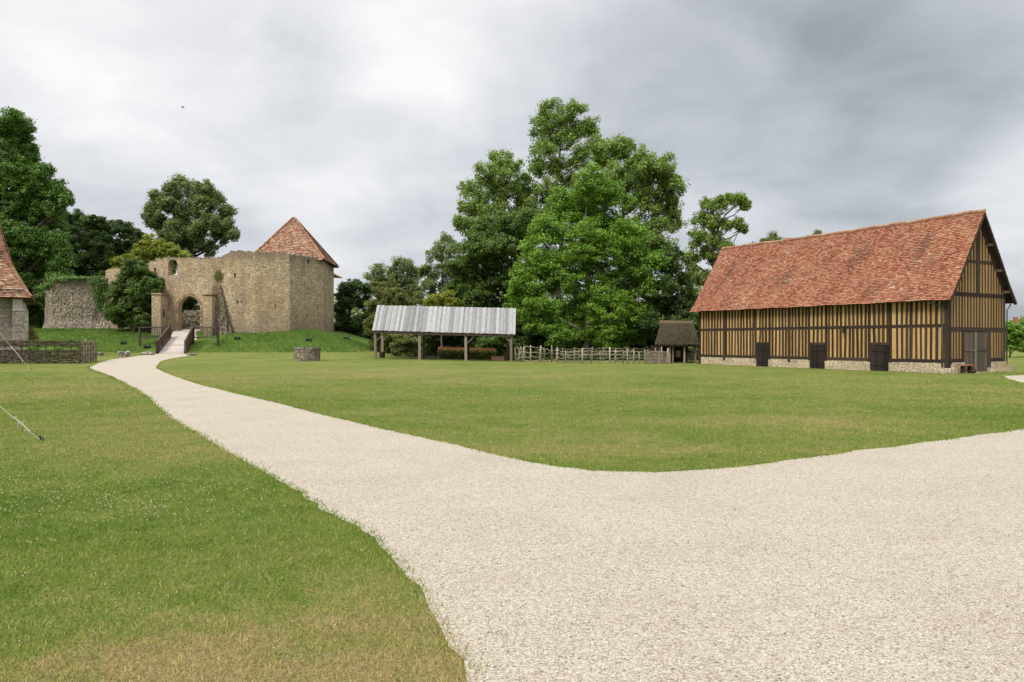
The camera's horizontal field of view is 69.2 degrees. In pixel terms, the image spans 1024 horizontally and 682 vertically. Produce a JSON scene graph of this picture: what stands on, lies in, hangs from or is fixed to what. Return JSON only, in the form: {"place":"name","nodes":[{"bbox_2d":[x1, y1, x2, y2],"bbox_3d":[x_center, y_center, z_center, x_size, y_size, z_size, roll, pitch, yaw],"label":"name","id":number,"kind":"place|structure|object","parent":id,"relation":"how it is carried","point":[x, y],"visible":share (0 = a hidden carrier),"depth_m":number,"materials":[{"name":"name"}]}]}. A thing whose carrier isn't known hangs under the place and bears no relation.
{"place":"outdoors","nodes":[
{"label":"outdoors","id":0,"kind":"place"},
{"bbox_2d":[181,329,199,340],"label":"gate path","id":1,"kind":"structure","parent":0,"point":[189,330],"depth_m":77.03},
{"bbox_2d":[0,329,1023,681],"bbox_3d":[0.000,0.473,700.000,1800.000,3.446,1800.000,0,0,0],"label":"ground","id":2,"kind":"structure","parent":0,"point":[260,365],"depth_m":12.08,"materials":[{"name":"green plant"}]},
{"bbox_2d":[0,225,35,358],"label":"dovecote","id":3,"kind":"structure","parent":2,"relation":"on","point":[15,295],"depth_m":55.90,"materials":[{"name":"beige stone"}]},
{"bbox_2d":[28,325,40,340],"bbox_3d":[-37.080,-0.527,56.808,1.250,1.541,1.538,0,0,0],"label":"garden shrub","id":4,"kind":"object","parent":2,"relation":"on","point":[32,335],"visible":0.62,"depth_m":57.12,"materials":[{"name":"green plant"}]},
{"bbox_2d":[27,290,44,328],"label":"dark yew bush","id":5,"kind":"object","parent":2,"relation":"on","point":[36,317],"visible":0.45,"depth_m":87.12,"materials":[{"name":"green plant"}]},
{"bbox_2d":[0,106,78,311],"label":"giant left tree","id":6,"kind":"object","parent":2,"relation":"on","point":[30,197],"visible":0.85,"depth_m":84.19,"materials":[{"name":"green plant"}]},
{"bbox_2d":[0,339,96,363],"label":"wattle fence","id":7,"kind":"object","parent":2,"relation":"on","point":[40,356],"visible":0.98,"depth_m":50.97,"materials":[{"name":"brown wicker"}]},
{"bbox_2d":[22,338,93,353],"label":"garden plants","id":8,"kind":"object","parent":2,"relation":"on","point":[59,348],"visible":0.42,"depth_m":52.56,"materials":[{"name":"green plant"}]},
{"bbox_2d":[42,277,109,328],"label":"ruined wall","id":9,"kind":"structure","parent":2,"relation":"on","point":[69,304],"depth_m":79.84,"materials":[{"name":"grey stone"}]},
{"bbox_2d":[38,273,95,292],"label":"wall top weeds","id":10,"kind":"object","parent":9,"relation":"on","point":[46,286],"depth_m":79.39,"materials":[{"name":"green plant"}]},
{"bbox_2d":[86,273,107,311],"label":"ivy","id":11,"kind":"object","parent":9,"relation":"attached to","point":[98,282],"visible":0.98,"depth_m":79.56,"materials":[{"name":"green plant"}]},
{"bbox_2d":[92,352,104,355],"bbox_3d":[-34.738,1.145,62.303,1.043,0.398,0.756,0,0,0],"label":"boulder","id":12,"kind":"object","parent":2,"relation":"on","point":[100,353],"visible":0.46,"depth_m":62.09,"materials":[{"name":"stone"}]},
{"bbox_2d":[51,208,146,276],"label":"chestnut tree","id":13,"kind":"object","parent":2,"relation":"on","point":[98,245],"visible":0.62,"depth_m":95.50,"materials":[{"name":"green plant"}]},
{"bbox_2d":[118,351,129,356],"bbox_3d":[-31.597,1.130,60.462,0.872,0.654,0.826,0,0,0],"label":"boulder","id":14,"kind":"object","parent":2,"relation":"on","point":[123,353],"visible":0.73,"depth_m":60.17,"materials":[{"name":"stone"}]},
{"bbox_2d":[101,258,165,332],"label":"dark laurel bush","id":15,"kind":"object","parent":2,"relation":"on","point":[139,283],"visible":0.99,"depth_m":75.68,"materials":[{"name":"green plant"}]},
{"bbox_2d":[141,352,154,354],"bbox_3d":[-31.199,1.106,63.707,1.153,0.393,0.765,0,0,0],"label":"boulder","id":16,"kind":"object","parent":2,"relation":"on","point":[147,353],"visible":0.72,"depth_m":63.38,"materials":[{"name":"stone"}]},
{"bbox_2d":[107,233,193,274],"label":"yellow green shrub","id":17,"kind":"object","parent":2,"relation":"on","point":[147,249],"visible":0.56,"depth_m":87.23,"materials":[{"name":"green plant"}]},
{"bbox_2d":[156,326,192,353],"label":"footbridge","id":18,"kind":"object","parent":2,"relation":"on","point":[177,342],"visible":0.91,"depth_m":69.97,"materials":[{"name":"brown wood"}]},
{"bbox_2d":[138,326,167,345],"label":"railing","id":19,"kind":"object","parent":18,"relation":"attached to","point":[139,335],"visible":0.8,"depth_m":71.70,"materials":[{"name":"brown wood"}]},
{"bbox_2d":[192,326,218,345],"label":"railing","id":20,"kind":"object","parent":18,"relation":"attached to","point":[217,332],"visible":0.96,"depth_m":71.87,"materials":[{"name":"brown wood"}]},
{"bbox_2d":[139,173,240,257],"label":"poplar tree","id":21,"kind":"object","parent":2,"relation":"on","point":[180,225],"visible":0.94,"depth_m":104.23,"materials":[{"name":"green plant"}]},
{"bbox_2d":[182,310,199,328],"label":"rubble wall","id":22,"kind":"structure","parent":2,"relation":"on","point":[190,318],"depth_m":82.96,"materials":[{"name":"grey stone"}]},
{"bbox_2d":[182,296,199,312],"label":"courtyard tree","id":23,"kind":"object","parent":2,"relation":"on","point":[191,303],"visible":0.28,"depth_m":91.08,"materials":[{"name":"green plant"}]},
{"bbox_2d":[33,328,377,352],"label":"bank grass","id":24,"kind":"structure","parent":2,"relation":"on","point":[91,334],"depth_m":74.06,"materials":[{"name":"green plant"}]},
{"bbox_2d":[106,217,341,335],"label":"castle","id":25,"kind":"structure","parent":2,"relation":"on","point":[282,277],"depth_m":76.52,"materials":[{"name":"stone"}]},
{"bbox_2d":[213,267,223,282],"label":"wall plant","id":26,"kind":"object","parent":25,"relation":"attached to","point":[217,276],"depth_m":76.07,"materials":[{"name":"green plant"}]},
{"bbox_2d":[293,347,320,360],"bbox_3d":[-15.327,0.986,55.564,2.005,1.048,1.996,0,0,0],"label":"well","id":27,"kind":"object","parent":2,"relation":"on","point":[306,353],"visible":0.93,"depth_m":54.76,"materials":[{"name":"grey stone"}]},
{"bbox_2d":[334,278,373,338],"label":"dark hedgerow tree","id":28,"kind":"object","parent":2,"relation":"on","point":[345,321],"visible":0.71,"depth_m":91.81,"materials":[{"name":"green plant"}]},
{"bbox_2d":[362,260,395,295],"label":"distant thin tree","id":29,"kind":"object","parent":2,"relation":"on","point":[379,275],"visible":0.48,"depth_m":103.22,"materials":[{"name":"green plant"}]},
{"bbox_2d":[379,352,384,357],"bbox_3d":[-10.893,1.163,62.300,0.487,0.480,0.487,0,0,0],"label":"barrel","id":30,"kind":"object","parent":2,"relation":"on","point":[381,354],"visible":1,"depth_m":62.11,"materials":[{"name":"brown wood"}]},
{"bbox_2d":[363,281,417,352],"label":"olive green tree","id":31,"kind":"object","parent":2,"relation":"on","point":[386,295],"visible":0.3,"depth_m":75.03,"materials":[{"name":"green plant"}]},
{"bbox_2d":[383,255,427,305],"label":"distant ash tree","id":32,"kind":"object","parent":2,"relation":"on","point":[414,291],"visible":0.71,"depth_m":107.28,"materials":[{"name":"green plant"}]},
{"bbox_2d":[388,334,422,355],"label":"shrub","id":33,"kind":"object","parent":2,"relation":"on","point":[405,344],"visible":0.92,"depth_m":67.29,"materials":[{"name":"green plant"}]},
{"bbox_2d":[417,231,465,296],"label":"thin ash tree","id":34,"kind":"object","parent":2,"relation":"on","point":[429,272],"visible":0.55,"depth_m":94.37,"materials":[{"name":"green plant"}]},
{"bbox_2d":[422,290,463,347],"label":"yellow green tree","id":35,"kind":"object","parent":2,"relation":"on","point":[446,298],"visible":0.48,"depth_m":69.83,"materials":[{"name":"green plant"}]},
{"bbox_2d":[372,305,515,361],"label":"open shed","id":36,"kind":"structure","parent":2,"relation":"on","point":[465,322],"depth_m":60.13,"materials":[{"name":"silver metal"}]},
{"bbox_2d":[417,335,477,354],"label":"shrub","id":37,"kind":"object","parent":2,"relation":"on","point":[432,343],"visible":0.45,"depth_m":72.32,"materials":[{"name":"green plant"}]},
{"bbox_2d":[437,346,496,358],"bbox_3d":[-3.925,1.024,64.758,5.184,1.255,1.249,0,0,0],"label":"hedge","id":38,"kind":"object","parent":2,"relation":"on","point":[459,353],"visible":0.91,"depth_m":64.35,"materials":[{"name":"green plant"}]},
{"bbox_2d":[0,382,964,656],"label":"clover flowers","id":39,"kind":"object","parent":2,"relation":"on","point":[234,466],"visible":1,"depth_m":8.20,"materials":[{"name":"plant"}]},
{"bbox_2d":[436,207,547,339],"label":"dense hornbeam tree","id":40,"kind":"object","parent":2,"relation":"on","point":[473,283],"visible":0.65,"depth_m":72.49,"materials":[{"name":"green plant"}]},
{"bbox_2d":[475,335,519,358],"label":"shrub","id":41,"kind":"object","parent":2,"relation":"on","point":[498,344],"visible":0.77,"depth_m":65.29,"materials":[{"name":"green plant"}]},
{"bbox_2d":[491,356,503,360],"bbox_3d":[-1.162,1.413,60.100,1.041,0.430,0.520,0,0,0],"label":"plank trough","id":42,"kind":"object","parent":2,"relation":"on","point":[497,358],"visible":0.93,"depth_m":59.87,"materials":[{"name":"brown wood"}]},
{"bbox_2d":[450,148,546,270],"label":"ash tree","id":43,"kind":"object","parent":2,"relation":"on","point":[501,192],"visible":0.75,"depth_m":84.89,"materials":[{"name":"green plant"}]},
{"bbox_2d":[514,346,525,361],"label":"stick gate","id":44,"kind":"structure","parent":2,"relation":"on","point":[522,357],"depth_m":59.45,"materials":[{"name":"brown wood"}]},
{"bbox_2d":[41,280,1023,347],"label":"wood","id":45,"kind":"object","parent":2,"relation":"on","point":[352,310],"depth_m":158.83,"materials":[{"name":"green plant"}]},
{"bbox_2d":[513,316,554,357],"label":"shrub","id":46,"kind":"object","parent":2,"relation":"on","point":[526,338],"visible":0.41,"depth_m":71.17,"materials":[{"name":"green plant"}]},
{"bbox_2d":[525,345,556,361],"bbox_3d":[2.370,1.092,59.485,2.693,1.553,0.503,0,0,-10],"label":"stick fence","id":47,"kind":"object","parent":2,"relation":"on","point":[540,353],"visible":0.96,"depth_m":59.45,"materials":[{"name":"wood"}]},
{"bbox_2d":[526,97,608,354],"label":"tall ash tree","id":48,"kind":"object","parent":2,"relation":"on","point":[560,125],"visible":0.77,"depth_m":87.43,"materials":[{"name":"green plant"}]},
{"bbox_2d":[446,347,698,359],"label":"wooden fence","id":49,"kind":"object","parent":2,"relation":"on","point":[547,356],"visible":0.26,"depth_m":66.92,"materials":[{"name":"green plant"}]},
{"bbox_2d":[500,160,671,358],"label":"walnut tree","id":50,"kind":"object","parent":2,"relation":"on","point":[629,281],"visible":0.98,"depth_m":67.52,"materials":[{"name":"green plant"}]},
{"bbox_2d":[559,321,620,354],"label":"shrub","id":51,"kind":"object","parent":2,"relation":"on","point":[591,346],"visible":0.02,"depth_m":76.14,"materials":[{"name":"green plant"}]},
{"bbox_2d":[560,347,649,361],"bbox_3d":[7.398,1.163,58.985,7.121,1.415,0.186,0,0,0],"label":"stick fence","id":52,"kind":"object","parent":2,"relation":"on","point":[600,353],"visible":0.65,"depth_m":58.94,"materials":[{"name":"brown wood"}]},
{"bbox_2d":[555,347,668,363],"bbox_3d":[7.458,1.153,55.858,8.501,1.455,0.195,0,0,9],"label":"stick fence","id":53,"kind":"object","parent":2,"relation":"on","point":[656,359],"visible":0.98,"depth_m":55.63,"materials":[{"name":"wood"}]},
{"bbox_2d":[589,131,690,353],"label":"ash tree","id":54,"kind":"object","parent":2,"relation":"on","point":[647,169],"visible":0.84,"depth_m":81.47,"materials":[{"name":"green plant"}]},
{"bbox_2d":[628,332,656,356],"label":"shrub","id":55,"kind":"object","parent":2,"relation":"on","point":[650,340],"visible":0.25,"depth_m":72.19,"materials":[{"name":"green plant"}]},
{"bbox_2d":[633,244,698,339],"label":"understory tree","id":56,"kind":"object","parent":2,"relation":"on","point":[669,303],"visible":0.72,"depth_m":67.99,"materials":[{"name":"green plant"}]},
{"bbox_2d":[650,320,698,362],"bbox_3d":[12.468,0.076,57.963,3.472,3.400,4.453,0,0,0],"label":"thatched hut","id":57,"kind":"object","parent":2,"relation":"on","point":[675,336],"visible":1,"depth_m":56.85,"materials":[{"name":"brown wicker"}]},
{"bbox_2d":[676,351,680,356],"bbox_3d":[13.371,1.039,59.765,0.380,0.540,0.050,0,0,0],"label":"notice board","id":58,"kind":"object","parent":57,"relation":"attached to","point":[678,353],"visible":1,"depth_m":59.74,"materials":[{"name":"wood"}]},
{"bbox_2d":[679,190,751,303],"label":"ivy clad tree","id":59,"kind":"object","parent":2,"relation":"on","point":[713,238],"visible":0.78,"depth_m":70.70,"materials":[{"name":"green plant"}]},
{"bbox_2d":[750,230,782,243],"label":"pine top tree","id":60,"kind":"object","parent":2,"relation":"on","point":[773,235],"visible":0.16,"depth_m":100.46,"materials":[{"name":"green plant"}]},
{"bbox_2d":[811,229,821,234],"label":"tree","id":61,"kind":"object","parent":2,"relation":"on","point":[817,231],"visible":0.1,"depth_m":99.78,"materials":[{"name":"green plant"}]},
{"bbox_2d":[690,209,1016,373],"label":"barn","id":62,"kind":"structure","parent":2,"relation":"on","point":[934,294],"depth_m":43.67,"materials":[{"name":"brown wood"}]},
{"bbox_2d":[756,345,767,365],"bbox_3d":[16.702,0.961,49.606,0.090,1.438,0.992,0,0,-30],"label":"side door","id":63,"kind":"structure","parent":62,"relation":"in","point":[761,350],"depth_m":49.56,"materials":[{"name":"wood"}]},
{"bbox_2d":[810,345,824,367],"bbox_3d":[18.845,0.966,45.878,0.090,1.428,1.052,0,0,-30],"label":"side door","id":64,"kind":"structure","parent":62,"relation":"in","point":[817,352],"depth_m":45.82,"materials":[{"name":"wood"}]},
{"bbox_2d":[870,345,888,370],"bbox_3d":[20.908,0.961,42.285,0.090,1.439,1.112,0,0,-30],"label":"side door","id":65,"kind":"structure","parent":62,"relation":"in","point":[879,355],"depth_m":42.24,"materials":[{"name":"wood"}]},
{"bbox_2d":[964,332,974,371],"bbox_3d":[24.590,0.585,39.951,1.040,2.170,0.092,0,0,-30],"label":"door leaf","id":66,"kind":"structure","parent":62,"relation":"in","point":[969,337],"depth_m":39.95,"materials":[{"name":"brown wood"}]},
{"bbox_2d":[977,332,986,371],"bbox_3d":[25.595,0.585,40.533,1.080,2.170,0.092,0,0,-30],"label":"door leaf","id":67,"kind":"structure","parent":62,"relation":"in","point":[981,336],"depth_m":40.54,"materials":[{"name":"wood"}]},
{"bbox_2d":[958,364,973,373],"bbox_3d":[23.859,1.471,38.998,0.980,0.461,0.280,0,0,-30],"label":"bench","id":68,"kind":"object","parent":2,"relation":"on","point":[962,369],"visible":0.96,"depth_m":38.89,"materials":[{"name":"orange wood"}]},
{"bbox_2d":[1005,317,1017,350],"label":"cottage","id":69,"kind":"structure","parent":2,"relation":"on","point":[1015,319],"depth_m":129.70,"materials":[{"name":"ceramic"}]},
{"bbox_2d":[1005,321,1023,357],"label":"hedgerow bush","id":70,"kind":"object","parent":2,"relation":"on","point":[1015,336],"visible":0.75,"depth_m":73.31,"materials":[{"name":"green plant"}]},
{"bbox_2d":[1018,319,1023,325],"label":"hedgerow bush","id":71,"kind":"object","parent":2,"relation":"on","point":[1021,322],"visible":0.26,"depth_m":78.51,"materials":[{"name":"green plant"}]},
{"bbox_3d":[-10.600,0.596,12.600,0.128,2.807,0.129,0,0,0],"label":"tent pole","id":72,"kind":"object","parent":2,"relation":"on","visible":0},
{"bbox_2d":[0,406,43,440],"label":"guy rope","id":73,"kind":"object","parent":72,"relation":"attached to","point":[40,436],"visible":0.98,"depth_m":12.60,"materials":[{"name":"fabric"}]},
{"bbox_2d":[0,0,1023,321],"label":"sky","id":74,"kind":"structure","parent":0,"point":[360,122],"materials":[{"name":"grey"}]},
{"bbox_2d":[90,354,1023,681],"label":"gravel path","id":75,"kind":"structure","parent":0,"point":[296,446],"depth_m":6.22,"materials":[{"name":"beige gravel"}]}
]}

